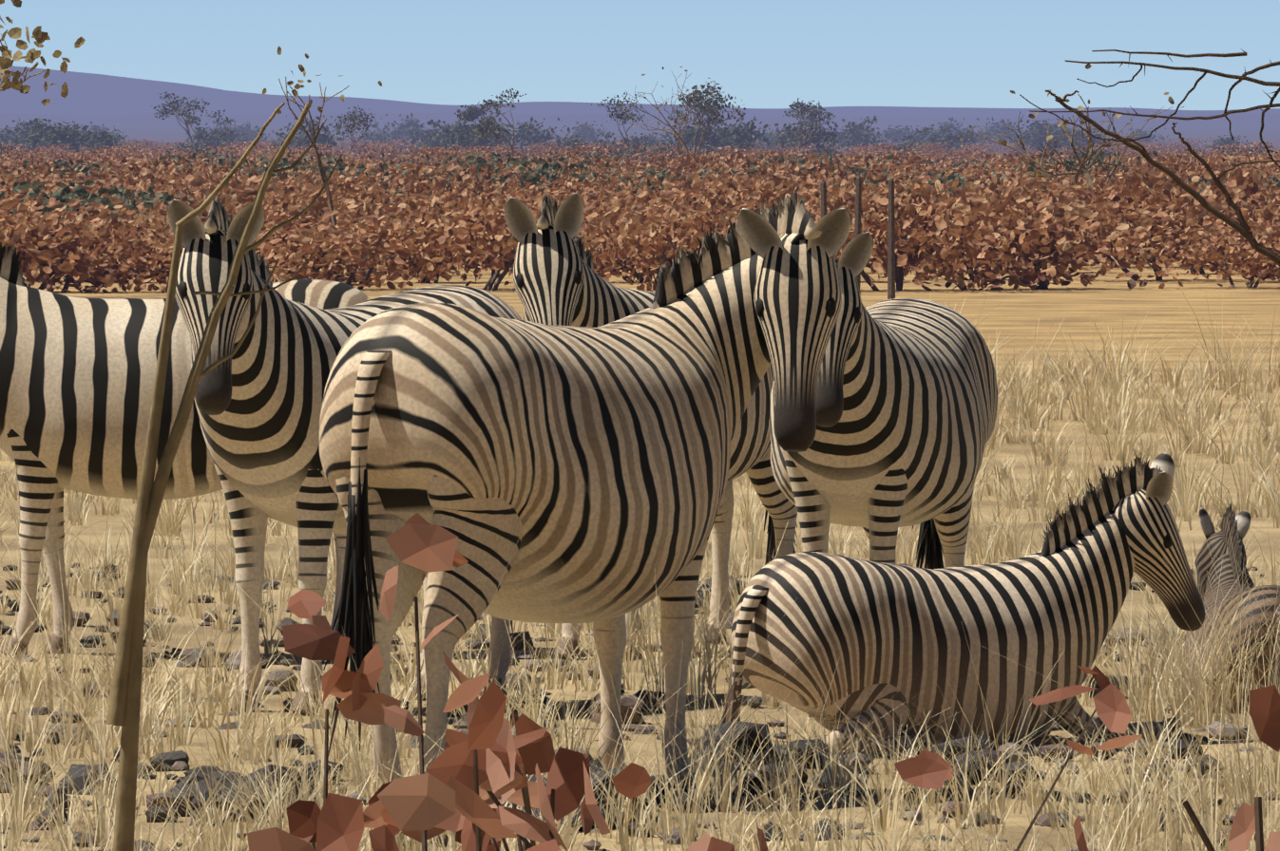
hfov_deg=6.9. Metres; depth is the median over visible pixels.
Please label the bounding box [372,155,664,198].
scrub bush
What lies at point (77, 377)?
zebra
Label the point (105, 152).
scrub bush
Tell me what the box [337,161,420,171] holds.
scrub bush
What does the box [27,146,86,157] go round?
scrub bush
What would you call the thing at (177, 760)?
rocks
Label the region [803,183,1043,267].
scrub bush
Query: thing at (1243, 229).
branch
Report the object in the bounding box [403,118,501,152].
green bush
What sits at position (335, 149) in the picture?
scrub bush
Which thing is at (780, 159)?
scrub bush
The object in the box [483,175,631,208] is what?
scrub bush
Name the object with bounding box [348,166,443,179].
scrub bush
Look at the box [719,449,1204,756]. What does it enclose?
lying zebra
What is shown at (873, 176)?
scrub bush
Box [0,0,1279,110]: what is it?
sky
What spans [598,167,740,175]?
scrub bush
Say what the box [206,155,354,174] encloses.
scrub bush
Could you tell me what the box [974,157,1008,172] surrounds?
scrub bush
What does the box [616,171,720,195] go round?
scrub bush
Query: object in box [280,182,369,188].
scrub bush
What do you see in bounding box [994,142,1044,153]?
scrub bush
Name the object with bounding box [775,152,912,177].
scrub bush
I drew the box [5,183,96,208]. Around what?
scrub bush
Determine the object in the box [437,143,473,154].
scrub bush
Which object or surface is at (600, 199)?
scrub bush
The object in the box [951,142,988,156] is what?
scrub bush
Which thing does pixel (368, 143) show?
scrub bush
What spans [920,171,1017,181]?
scrub bush
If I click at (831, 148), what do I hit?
scrub bush
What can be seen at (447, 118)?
trees
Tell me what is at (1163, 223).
scrub bush
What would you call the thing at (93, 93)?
hills
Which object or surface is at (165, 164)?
scrub bush
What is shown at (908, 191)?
scrub bush
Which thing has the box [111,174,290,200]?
scrub bush
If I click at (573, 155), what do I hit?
scrub bush
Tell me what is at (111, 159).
scrub bush
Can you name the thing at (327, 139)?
green bush
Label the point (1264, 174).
scrub bush
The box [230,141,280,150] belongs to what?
scrub bush
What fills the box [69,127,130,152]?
green bush
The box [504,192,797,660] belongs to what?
zebra
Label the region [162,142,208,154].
scrub bush
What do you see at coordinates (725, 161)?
scrub bush
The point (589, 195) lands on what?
scrub bush
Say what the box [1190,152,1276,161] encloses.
scrub bush
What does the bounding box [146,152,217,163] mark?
scrub bush
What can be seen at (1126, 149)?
scrub bush
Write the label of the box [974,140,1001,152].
scrub bush
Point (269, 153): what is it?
scrub bush
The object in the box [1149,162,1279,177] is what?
scrub bush
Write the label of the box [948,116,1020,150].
green bush
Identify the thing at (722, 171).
scrub bush
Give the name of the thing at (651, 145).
scrub bush
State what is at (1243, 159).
scrub bush
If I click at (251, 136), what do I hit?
green bush
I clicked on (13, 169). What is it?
scrub bush
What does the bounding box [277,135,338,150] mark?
green bush
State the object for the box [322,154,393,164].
scrub bush
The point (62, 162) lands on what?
scrub bush
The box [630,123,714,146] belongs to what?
green bush
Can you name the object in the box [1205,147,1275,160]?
scrub bush
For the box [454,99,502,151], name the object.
grey green tree
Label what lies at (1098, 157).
scrub bush
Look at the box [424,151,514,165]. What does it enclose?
scrub bush
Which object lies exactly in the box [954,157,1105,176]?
scrub bush
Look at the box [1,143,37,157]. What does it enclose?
scrub bush
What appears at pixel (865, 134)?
green bush
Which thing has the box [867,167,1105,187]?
scrub bush
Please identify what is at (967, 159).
scrub bush
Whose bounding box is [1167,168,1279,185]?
scrub bush
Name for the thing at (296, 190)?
scrub bush
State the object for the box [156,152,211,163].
scrub bush
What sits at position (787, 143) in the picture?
scrub bush
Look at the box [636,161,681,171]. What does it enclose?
scrub bush
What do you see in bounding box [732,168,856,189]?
scrub bush
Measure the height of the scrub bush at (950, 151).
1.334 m
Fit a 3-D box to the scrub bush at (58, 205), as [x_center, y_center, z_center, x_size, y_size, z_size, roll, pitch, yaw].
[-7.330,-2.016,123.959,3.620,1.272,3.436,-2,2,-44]
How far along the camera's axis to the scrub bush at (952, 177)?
174.97 m
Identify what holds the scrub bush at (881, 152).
on the ground
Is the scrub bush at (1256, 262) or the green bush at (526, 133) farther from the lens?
the green bush at (526, 133)
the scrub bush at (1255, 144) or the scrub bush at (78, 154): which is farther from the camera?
the scrub bush at (1255, 144)
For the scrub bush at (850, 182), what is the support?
on the ground
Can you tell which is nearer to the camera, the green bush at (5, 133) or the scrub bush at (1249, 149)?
the scrub bush at (1249, 149)
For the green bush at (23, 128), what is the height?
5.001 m
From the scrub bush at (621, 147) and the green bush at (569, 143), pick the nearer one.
the scrub bush at (621, 147)
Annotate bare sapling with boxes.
[262,45,382,275]
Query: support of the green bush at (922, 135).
on the ground
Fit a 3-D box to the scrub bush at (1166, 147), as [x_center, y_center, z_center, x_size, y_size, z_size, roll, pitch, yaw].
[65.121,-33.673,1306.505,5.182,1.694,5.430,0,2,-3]
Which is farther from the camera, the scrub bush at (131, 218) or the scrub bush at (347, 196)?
the scrub bush at (347, 196)
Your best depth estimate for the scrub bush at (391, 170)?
234.76 m
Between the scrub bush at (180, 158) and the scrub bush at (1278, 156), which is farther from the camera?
the scrub bush at (1278, 156)
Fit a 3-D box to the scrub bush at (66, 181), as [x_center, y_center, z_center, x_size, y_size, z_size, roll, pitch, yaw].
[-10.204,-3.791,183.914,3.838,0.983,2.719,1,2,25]
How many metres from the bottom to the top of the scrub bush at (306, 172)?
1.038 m
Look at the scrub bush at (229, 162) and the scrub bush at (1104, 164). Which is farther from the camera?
the scrub bush at (229, 162)
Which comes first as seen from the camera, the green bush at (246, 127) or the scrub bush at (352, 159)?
the scrub bush at (352, 159)
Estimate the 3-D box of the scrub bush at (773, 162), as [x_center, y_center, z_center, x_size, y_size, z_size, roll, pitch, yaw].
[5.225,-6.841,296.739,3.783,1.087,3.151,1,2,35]
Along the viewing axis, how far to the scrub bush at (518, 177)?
231.24 m
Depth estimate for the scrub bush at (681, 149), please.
667.90 m
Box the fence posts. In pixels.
[791,174,895,299]
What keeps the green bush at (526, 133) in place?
on the ground
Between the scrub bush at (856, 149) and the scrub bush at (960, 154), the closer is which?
the scrub bush at (960, 154)
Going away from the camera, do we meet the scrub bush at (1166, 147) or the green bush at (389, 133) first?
the scrub bush at (1166, 147)
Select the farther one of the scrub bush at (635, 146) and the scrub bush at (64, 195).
the scrub bush at (635, 146)
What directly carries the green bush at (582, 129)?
on the ground
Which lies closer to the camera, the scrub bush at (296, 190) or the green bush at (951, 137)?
the scrub bush at (296, 190)
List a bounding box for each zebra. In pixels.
[0,226,369,655]
[167,194,522,716]
[319,190,851,789]
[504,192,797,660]
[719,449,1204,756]
[769,231,997,569]
[1183,501,1279,713]
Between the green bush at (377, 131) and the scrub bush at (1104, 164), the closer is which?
the scrub bush at (1104, 164)
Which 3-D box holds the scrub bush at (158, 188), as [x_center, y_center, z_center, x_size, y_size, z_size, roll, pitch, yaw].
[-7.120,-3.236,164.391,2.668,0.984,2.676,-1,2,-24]
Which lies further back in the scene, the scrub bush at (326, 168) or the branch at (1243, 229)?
the scrub bush at (326, 168)
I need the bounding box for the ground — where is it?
[0,113,1279,850]
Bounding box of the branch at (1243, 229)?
[1019,49,1279,267]
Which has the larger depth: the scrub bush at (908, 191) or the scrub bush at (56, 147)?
the scrub bush at (56, 147)
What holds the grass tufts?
on the ground
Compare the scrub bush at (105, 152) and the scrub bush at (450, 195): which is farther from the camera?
the scrub bush at (105, 152)
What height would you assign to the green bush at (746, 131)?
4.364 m
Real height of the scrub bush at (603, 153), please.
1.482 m
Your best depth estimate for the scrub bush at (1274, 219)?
128.70 m
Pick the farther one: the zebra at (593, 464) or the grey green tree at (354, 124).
the grey green tree at (354, 124)
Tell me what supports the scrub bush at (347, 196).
on the ground
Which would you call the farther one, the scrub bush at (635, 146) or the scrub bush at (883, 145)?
the scrub bush at (883, 145)
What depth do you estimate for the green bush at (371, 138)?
1762.27 m
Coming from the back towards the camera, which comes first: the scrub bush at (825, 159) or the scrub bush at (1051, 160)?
the scrub bush at (1051, 160)
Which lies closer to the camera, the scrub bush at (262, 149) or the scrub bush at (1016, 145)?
the scrub bush at (262, 149)
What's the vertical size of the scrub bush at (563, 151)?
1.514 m
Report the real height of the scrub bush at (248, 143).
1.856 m
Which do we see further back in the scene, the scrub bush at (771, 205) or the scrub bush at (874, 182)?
the scrub bush at (874, 182)
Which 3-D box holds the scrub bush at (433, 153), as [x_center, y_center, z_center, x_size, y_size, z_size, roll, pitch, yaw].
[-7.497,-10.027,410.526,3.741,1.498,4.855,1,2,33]
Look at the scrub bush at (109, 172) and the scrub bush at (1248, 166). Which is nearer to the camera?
the scrub bush at (109, 172)
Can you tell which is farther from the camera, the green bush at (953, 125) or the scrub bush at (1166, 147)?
the green bush at (953, 125)
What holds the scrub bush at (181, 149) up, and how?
on the ground
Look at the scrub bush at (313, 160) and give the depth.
313.84 m
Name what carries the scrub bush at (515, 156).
on the ground
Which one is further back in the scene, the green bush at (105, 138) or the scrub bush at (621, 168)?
the green bush at (105, 138)
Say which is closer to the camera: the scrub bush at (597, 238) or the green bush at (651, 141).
the scrub bush at (597, 238)
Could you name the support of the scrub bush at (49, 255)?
on the ground
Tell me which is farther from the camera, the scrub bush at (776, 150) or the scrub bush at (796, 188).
the scrub bush at (776, 150)
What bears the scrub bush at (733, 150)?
on the ground
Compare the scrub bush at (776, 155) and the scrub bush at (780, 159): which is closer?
the scrub bush at (780, 159)
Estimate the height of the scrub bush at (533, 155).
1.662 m
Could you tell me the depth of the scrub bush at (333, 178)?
189.63 m
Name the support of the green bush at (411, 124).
on the ground
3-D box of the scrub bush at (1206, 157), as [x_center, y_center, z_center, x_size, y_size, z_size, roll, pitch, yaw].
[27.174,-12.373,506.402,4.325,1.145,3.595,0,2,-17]
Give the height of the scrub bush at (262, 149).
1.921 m
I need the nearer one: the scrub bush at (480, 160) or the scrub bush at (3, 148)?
the scrub bush at (480, 160)
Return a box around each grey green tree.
[151,91,237,152]
[328,105,382,154]
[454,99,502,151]
[470,88,526,156]
[591,92,648,152]
[668,80,755,157]
[775,97,840,153]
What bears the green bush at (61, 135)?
on the ground
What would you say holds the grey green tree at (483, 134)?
on the ground
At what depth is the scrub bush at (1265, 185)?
156.99 m
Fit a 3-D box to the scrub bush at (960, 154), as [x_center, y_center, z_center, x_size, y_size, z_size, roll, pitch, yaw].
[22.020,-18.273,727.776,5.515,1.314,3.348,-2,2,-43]
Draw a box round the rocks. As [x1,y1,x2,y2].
[0,562,1279,850]
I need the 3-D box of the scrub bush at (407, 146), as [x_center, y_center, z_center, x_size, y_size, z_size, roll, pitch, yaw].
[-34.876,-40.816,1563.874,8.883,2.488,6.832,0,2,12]
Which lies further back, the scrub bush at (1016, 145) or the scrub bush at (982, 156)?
the scrub bush at (1016, 145)
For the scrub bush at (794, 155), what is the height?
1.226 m
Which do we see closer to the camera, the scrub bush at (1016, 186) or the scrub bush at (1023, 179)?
the scrub bush at (1016, 186)
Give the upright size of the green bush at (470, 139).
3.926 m
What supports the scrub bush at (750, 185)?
on the ground
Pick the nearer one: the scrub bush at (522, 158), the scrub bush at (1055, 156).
the scrub bush at (522, 158)
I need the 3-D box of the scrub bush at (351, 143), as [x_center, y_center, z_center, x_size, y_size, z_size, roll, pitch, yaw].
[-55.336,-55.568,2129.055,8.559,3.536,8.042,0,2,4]
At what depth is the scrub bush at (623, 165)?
270.17 m
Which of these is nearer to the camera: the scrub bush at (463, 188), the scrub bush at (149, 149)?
the scrub bush at (463, 188)
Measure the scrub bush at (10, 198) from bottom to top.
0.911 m
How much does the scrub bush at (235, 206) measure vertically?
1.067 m
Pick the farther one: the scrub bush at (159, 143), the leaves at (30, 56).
the scrub bush at (159, 143)
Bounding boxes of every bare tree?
[613,66,723,158]
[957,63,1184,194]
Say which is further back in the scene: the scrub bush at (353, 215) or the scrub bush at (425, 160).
the scrub bush at (425, 160)
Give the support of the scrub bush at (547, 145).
on the ground
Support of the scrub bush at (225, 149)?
on the ground
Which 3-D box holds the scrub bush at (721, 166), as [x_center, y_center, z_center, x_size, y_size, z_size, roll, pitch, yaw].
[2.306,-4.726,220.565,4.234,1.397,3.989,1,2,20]
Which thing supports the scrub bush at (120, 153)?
on the ground
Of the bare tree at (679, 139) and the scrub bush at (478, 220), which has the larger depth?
the bare tree at (679, 139)
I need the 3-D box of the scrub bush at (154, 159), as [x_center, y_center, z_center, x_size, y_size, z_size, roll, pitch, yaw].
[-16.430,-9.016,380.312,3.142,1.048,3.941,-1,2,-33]
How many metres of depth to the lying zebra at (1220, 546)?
32.98 m
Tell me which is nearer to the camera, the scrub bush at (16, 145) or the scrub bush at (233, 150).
the scrub bush at (233, 150)
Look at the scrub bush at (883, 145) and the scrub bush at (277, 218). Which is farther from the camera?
the scrub bush at (883, 145)
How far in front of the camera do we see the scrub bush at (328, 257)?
117.78 m
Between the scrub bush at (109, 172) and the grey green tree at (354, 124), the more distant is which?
the grey green tree at (354, 124)
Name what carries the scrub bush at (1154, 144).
on the ground
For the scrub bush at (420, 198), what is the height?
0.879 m
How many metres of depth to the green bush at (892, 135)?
2322.68 m
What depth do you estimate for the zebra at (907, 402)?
34.43 m
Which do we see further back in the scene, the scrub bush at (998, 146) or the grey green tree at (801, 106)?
the scrub bush at (998, 146)
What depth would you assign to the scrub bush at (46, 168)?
193.24 m
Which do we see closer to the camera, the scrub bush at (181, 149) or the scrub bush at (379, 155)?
the scrub bush at (379, 155)
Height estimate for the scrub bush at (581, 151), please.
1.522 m
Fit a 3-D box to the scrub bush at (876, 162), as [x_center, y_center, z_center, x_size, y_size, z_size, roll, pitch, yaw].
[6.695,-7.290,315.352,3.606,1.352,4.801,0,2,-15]
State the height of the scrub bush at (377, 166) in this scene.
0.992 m
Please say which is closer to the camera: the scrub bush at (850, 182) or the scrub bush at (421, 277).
the scrub bush at (421, 277)
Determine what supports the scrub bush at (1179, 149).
on the ground
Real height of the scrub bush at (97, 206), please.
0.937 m
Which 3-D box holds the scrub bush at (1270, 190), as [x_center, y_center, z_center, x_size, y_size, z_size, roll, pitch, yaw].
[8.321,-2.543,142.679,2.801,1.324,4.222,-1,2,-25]
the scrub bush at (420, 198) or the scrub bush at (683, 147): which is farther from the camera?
the scrub bush at (683, 147)
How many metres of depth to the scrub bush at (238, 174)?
221.58 m
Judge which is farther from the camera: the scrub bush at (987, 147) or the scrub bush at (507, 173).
the scrub bush at (987, 147)
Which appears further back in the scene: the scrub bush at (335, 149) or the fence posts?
the scrub bush at (335, 149)
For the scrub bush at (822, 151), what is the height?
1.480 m
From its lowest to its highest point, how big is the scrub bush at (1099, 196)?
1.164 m
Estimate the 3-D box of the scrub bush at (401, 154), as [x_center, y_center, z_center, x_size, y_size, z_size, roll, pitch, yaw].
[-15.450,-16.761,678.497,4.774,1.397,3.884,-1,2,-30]
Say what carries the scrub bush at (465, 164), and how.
on the ground
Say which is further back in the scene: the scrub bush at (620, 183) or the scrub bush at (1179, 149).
the scrub bush at (1179, 149)
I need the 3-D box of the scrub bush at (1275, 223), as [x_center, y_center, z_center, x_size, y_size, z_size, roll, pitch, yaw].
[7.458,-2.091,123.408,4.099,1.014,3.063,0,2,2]
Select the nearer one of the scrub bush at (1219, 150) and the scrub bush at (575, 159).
the scrub bush at (575, 159)
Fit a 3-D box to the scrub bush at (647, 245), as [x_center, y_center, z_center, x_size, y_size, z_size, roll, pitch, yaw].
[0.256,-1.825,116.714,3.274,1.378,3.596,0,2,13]
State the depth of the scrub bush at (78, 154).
410.84 m
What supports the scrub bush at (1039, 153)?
on the ground
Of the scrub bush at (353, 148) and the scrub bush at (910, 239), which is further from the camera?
the scrub bush at (353, 148)
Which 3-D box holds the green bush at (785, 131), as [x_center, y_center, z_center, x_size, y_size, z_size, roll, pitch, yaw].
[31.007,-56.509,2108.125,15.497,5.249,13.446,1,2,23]
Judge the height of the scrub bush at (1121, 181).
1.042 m
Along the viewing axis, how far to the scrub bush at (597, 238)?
123.29 m
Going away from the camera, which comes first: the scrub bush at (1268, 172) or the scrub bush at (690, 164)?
the scrub bush at (1268, 172)
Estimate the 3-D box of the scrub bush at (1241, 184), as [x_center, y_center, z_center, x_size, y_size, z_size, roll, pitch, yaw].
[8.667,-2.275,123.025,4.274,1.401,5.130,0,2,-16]
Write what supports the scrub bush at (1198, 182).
on the ground
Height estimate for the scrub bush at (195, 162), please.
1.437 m
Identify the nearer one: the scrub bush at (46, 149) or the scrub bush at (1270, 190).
the scrub bush at (1270, 190)
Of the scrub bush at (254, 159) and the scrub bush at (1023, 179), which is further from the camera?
the scrub bush at (254, 159)
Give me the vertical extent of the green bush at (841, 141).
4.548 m
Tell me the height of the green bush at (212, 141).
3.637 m
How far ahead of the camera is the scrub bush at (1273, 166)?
215.13 m
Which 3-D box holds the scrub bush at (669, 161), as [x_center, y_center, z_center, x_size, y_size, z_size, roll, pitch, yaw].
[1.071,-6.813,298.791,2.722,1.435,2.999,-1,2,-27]
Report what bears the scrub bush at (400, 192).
on the ground
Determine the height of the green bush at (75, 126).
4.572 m
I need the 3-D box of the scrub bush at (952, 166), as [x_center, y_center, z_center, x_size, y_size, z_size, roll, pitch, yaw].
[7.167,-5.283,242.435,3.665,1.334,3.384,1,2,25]
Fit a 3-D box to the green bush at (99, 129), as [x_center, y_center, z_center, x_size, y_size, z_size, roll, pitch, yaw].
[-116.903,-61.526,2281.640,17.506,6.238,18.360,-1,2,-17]
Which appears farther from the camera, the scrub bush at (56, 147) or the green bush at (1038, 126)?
the green bush at (1038, 126)
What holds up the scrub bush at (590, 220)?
on the ground
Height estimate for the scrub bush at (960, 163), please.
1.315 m
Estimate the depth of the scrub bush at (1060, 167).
200.71 m
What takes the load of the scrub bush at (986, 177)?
on the ground
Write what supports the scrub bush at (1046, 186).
on the ground
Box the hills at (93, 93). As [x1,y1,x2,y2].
[0,65,1279,113]
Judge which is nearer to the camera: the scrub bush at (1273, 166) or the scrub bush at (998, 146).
the scrub bush at (1273, 166)
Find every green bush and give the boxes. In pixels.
[0,117,58,148]
[0,121,125,152]
[0,127,16,143]
[3,117,89,150]
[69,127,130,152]
[76,123,129,146]
[175,126,265,153]
[186,126,255,148]
[195,118,283,144]
[228,127,276,145]
[271,114,358,150]
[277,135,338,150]
[353,130,399,148]
[356,128,420,151]
[360,113,440,143]
[362,128,389,141]
[395,124,462,151]
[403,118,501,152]
[413,129,452,149]
[427,118,511,151]
[455,117,537,149]
[503,116,578,150]
[553,133,619,152]
[554,120,621,143]
[590,132,649,148]
[611,132,675,150]
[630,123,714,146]
[640,120,743,152]
[675,115,776,153]
[701,128,770,152]
[749,122,866,153]
[753,130,781,147]
[760,134,794,151]
[764,126,814,147]
[817,128,852,149]
[823,115,902,151]
[832,126,881,147]
[866,124,931,152]
[890,127,943,142]
[897,127,983,152]
[925,116,992,146]
[926,126,992,151]
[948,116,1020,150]
[987,118,1097,151]
[1009,128,1085,152]
[1061,126,1117,149]
[1121,127,1184,144]
[1203,134,1250,155]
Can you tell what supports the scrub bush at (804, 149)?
on the ground
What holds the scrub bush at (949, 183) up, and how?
on the ground
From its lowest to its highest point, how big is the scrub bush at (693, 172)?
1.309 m
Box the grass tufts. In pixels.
[0,282,1279,850]
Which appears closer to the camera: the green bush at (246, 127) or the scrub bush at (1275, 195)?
the scrub bush at (1275, 195)
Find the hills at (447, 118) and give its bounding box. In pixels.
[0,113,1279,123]
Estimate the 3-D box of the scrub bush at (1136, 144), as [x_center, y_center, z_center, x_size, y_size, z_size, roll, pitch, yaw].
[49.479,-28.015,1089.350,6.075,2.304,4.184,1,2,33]
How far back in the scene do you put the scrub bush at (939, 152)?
664.17 m
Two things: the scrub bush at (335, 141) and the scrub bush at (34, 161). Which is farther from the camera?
the scrub bush at (335, 141)
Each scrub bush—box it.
[0,142,22,160]
[0,149,57,172]
[0,155,92,172]
[0,158,150,179]
[0,160,53,181]
[0,164,118,190]
[0,172,163,203]
[0,177,148,198]
[0,178,29,191]
[0,179,229,263]
[0,193,66,214]
[0,197,121,281]
[0,198,164,293]
[0,203,276,274]
[1,143,31,153]
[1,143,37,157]
[1,194,152,217]
[3,204,231,283]
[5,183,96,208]
[21,149,73,164]
[21,168,188,200]
[22,146,61,159]
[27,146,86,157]
[31,152,121,168]
[34,182,255,212]
[38,143,71,152]
[38,191,236,263]
[52,146,152,161]
[63,160,196,191]
[67,155,171,173]
[70,190,230,216]
[74,156,171,173]
[76,165,151,177]
[77,190,163,202]
[79,156,226,180]
[85,219,306,292]
[91,210,407,286]
[92,146,160,159]
[96,150,166,162]
[107,173,404,236]
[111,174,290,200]
[111,193,365,272]
[113,162,282,197]
[114,140,159,151]
[125,138,164,147]
[135,148,177,158]
[138,146,175,158]
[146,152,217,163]
[146,184,200,196]
[147,142,174,150]
[152,148,251,162]
[152,157,210,166]
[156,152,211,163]
[157,156,216,174]
[158,153,289,177]
[162,142,186,148]
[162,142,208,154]
[165,147,193,155]
[167,167,257,178]
[182,145,260,160]
[187,158,261,168]
[191,146,224,152]
[191,152,384,182]
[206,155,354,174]
[211,147,254,156]
[212,169,341,186]
[217,141,276,152]
[225,164,401,185]
[227,182,334,210]
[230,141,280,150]
[233,144,309,158]
[235,152,306,169]
[240,176,436,210]
[244,184,365,204]
[255,149,326,167]
[255,217,494,289]
[265,190,486,230]
[267,148,346,160]
[268,153,355,172]
[270,174,411,190]
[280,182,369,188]
[286,176,551,197]
[288,143,341,153]
[295,143,350,156]
[297,195,598,290]
[298,204,488,275]
[301,156,367,165]
[312,161,450,186]
[319,142,349,152]
[321,138,351,147]
[321,157,369,163]
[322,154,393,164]
[326,146,351,155]
[327,164,396,176]
[327,169,393,181]
[336,196,485,215]
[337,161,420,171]
[338,139,393,153]
[338,164,437,172]
[343,150,405,162]
[344,138,362,152]
[344,158,411,164]
[345,197,536,283]
[346,142,416,157]
[346,144,390,156]
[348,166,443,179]
[364,162,536,189]
[370,163,569,210]
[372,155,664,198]
[374,152,410,157]
[379,138,422,151]
[380,154,503,165]
[380,157,434,165]
[382,152,623,175]
[383,191,481,205]
[385,153,420,162]
[390,167,504,176]
[396,145,504,163]
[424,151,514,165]
[429,161,547,181]
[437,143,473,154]
[445,180,661,202]
[451,162,578,191]
[458,145,516,159]
[473,142,535,158]
[474,202,658,269]
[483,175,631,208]
[485,192,661,208]
[486,193,726,267]
[487,157,547,164]
[490,152,523,164]
[500,196,769,290]
[504,169,600,183]
[510,169,655,193]
[515,142,577,155]
[516,147,561,160]
[520,159,647,174]
[524,195,661,215]
[532,189,821,273]
[535,145,573,159]
[535,151,642,165]
[537,152,639,170]
[548,156,639,170]
[549,177,658,191]
[560,145,646,163]
[567,151,649,164]
[567,157,682,178]
[572,166,709,186]
[575,204,735,283]
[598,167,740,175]
[599,163,685,181]
[601,141,651,153]
[601,167,711,185]
[604,177,855,219]
[610,172,828,203]
[611,143,704,160]
[612,170,650,178]
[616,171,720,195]
[624,149,684,165]
[627,167,766,186]
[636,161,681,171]
[641,156,692,167]
[642,144,668,151]
[648,171,755,191]
[654,144,698,162]
[660,148,710,157]
[663,144,727,154]
[665,152,797,175]
[669,157,771,171]
[671,151,802,168]
[679,184,845,211]
[682,163,796,176]
[698,178,849,198]
[702,145,774,163]
[710,203,973,280]
[731,152,916,187]
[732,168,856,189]
[739,148,806,160]
[742,163,910,192]
[745,139,765,152]
[749,199,904,273]
[752,154,899,171]
[763,160,840,167]
[766,147,802,152]
[767,184,1084,290]
[775,141,816,149]
[775,145,817,156]
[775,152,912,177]
[775,163,958,182]
[783,152,842,162]
[783,184,1054,257]
[788,171,955,199]
[802,146,849,158]
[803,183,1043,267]
[805,154,988,178]
[814,178,1098,270]
[815,156,901,164]
[815,180,909,192]
[817,152,852,161]
[819,141,846,152]
[831,152,891,161]
[831,180,953,194]
[832,146,872,156]
[841,143,908,154]
[842,147,977,167]
[845,146,878,153]
[846,171,1021,195]
[852,158,939,171]
[859,148,928,158]
[863,143,932,154]
[865,182,1118,281]
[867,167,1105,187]
[877,171,987,181]
[901,141,950,153]
[903,177,1055,198]
[904,186,1163,205]
[907,151,957,165]
[908,194,1183,290]
[913,158,1012,172]
[917,147,955,157]
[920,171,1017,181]
[923,164,991,176]
[936,148,992,165]
[936,171,1086,186]
[940,159,977,166]
[941,153,1054,172]
[948,164,1036,178]
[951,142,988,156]
[951,153,985,165]
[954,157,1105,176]
[961,152,1002,161]
[972,144,995,154]
[972,184,1086,192]
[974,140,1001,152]
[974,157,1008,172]
[975,176,1095,188]
[978,144,1012,153]
[984,152,1016,159]
[988,139,1019,152]
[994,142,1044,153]
[1003,143,1035,155]
[1005,163,1131,185]
[1011,150,1061,164]
[1014,150,1072,165]
[1015,150,1157,182]
[1019,182,1279,267]
[1026,157,1125,166]
[1036,177,1203,191]
[1042,200,1279,282]
[1044,175,1123,187]
[1049,177,1175,254]
[1050,147,1100,157]
[1055,144,1121,159]
[1060,157,1150,167]
[1069,143,1110,152]
[1074,155,1234,182]
[1090,169,1279,274]
[1094,145,1126,153]
[1107,145,1168,157]
[1107,153,1200,166]
[1108,142,1154,156]
[1108,182,1277,196]
[1108,226,1279,288]
[1109,140,1156,149]
[1125,177,1266,190]
[1126,202,1279,281]
[1143,140,1172,150]
[1143,141,1161,152]
[1146,150,1203,163]
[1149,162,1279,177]
[1154,143,1186,153]
[1155,152,1184,158]
[1163,146,1206,155]
[1165,138,1210,149]
[1165,148,1210,154]
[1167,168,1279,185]
[1171,148,1206,158]
[1179,153,1222,163]
[1183,170,1279,186]
[1184,144,1267,157]
[1184,186,1279,258]
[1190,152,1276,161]
[1190,158,1279,170]
[1199,171,1279,193]
[1200,160,1279,172]
[1202,184,1279,210]
[1203,143,1238,153]
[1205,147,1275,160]
[1208,154,1276,169]
[1208,175,1279,258]
[1215,155,1279,170]
[1231,164,1279,187]
[1238,141,1279,157]
[1245,161,1277,178]
[1245,169,1279,181]
[1252,214,1277,222]
[1259,154,1279,168]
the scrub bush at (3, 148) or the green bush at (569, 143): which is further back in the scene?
the green bush at (569, 143)
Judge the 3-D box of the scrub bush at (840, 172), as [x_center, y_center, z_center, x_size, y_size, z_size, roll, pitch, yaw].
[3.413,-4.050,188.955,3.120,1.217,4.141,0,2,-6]
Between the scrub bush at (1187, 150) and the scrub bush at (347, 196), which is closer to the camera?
the scrub bush at (347, 196)
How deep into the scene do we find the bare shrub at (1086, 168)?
150.34 m
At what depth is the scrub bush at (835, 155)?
600.97 m
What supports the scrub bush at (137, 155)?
on the ground
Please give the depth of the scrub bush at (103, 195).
175.54 m
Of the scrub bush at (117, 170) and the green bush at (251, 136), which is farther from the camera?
the green bush at (251, 136)
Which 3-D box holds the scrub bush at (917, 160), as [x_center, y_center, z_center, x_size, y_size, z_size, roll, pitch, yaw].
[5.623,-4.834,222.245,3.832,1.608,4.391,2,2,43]
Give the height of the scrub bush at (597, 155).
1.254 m
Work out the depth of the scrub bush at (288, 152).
377.53 m
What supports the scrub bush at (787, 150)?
on the ground
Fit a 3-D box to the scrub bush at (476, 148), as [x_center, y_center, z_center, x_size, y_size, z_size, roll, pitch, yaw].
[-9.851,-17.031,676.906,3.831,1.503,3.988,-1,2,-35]
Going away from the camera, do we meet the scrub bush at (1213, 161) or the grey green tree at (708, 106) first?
the scrub bush at (1213, 161)

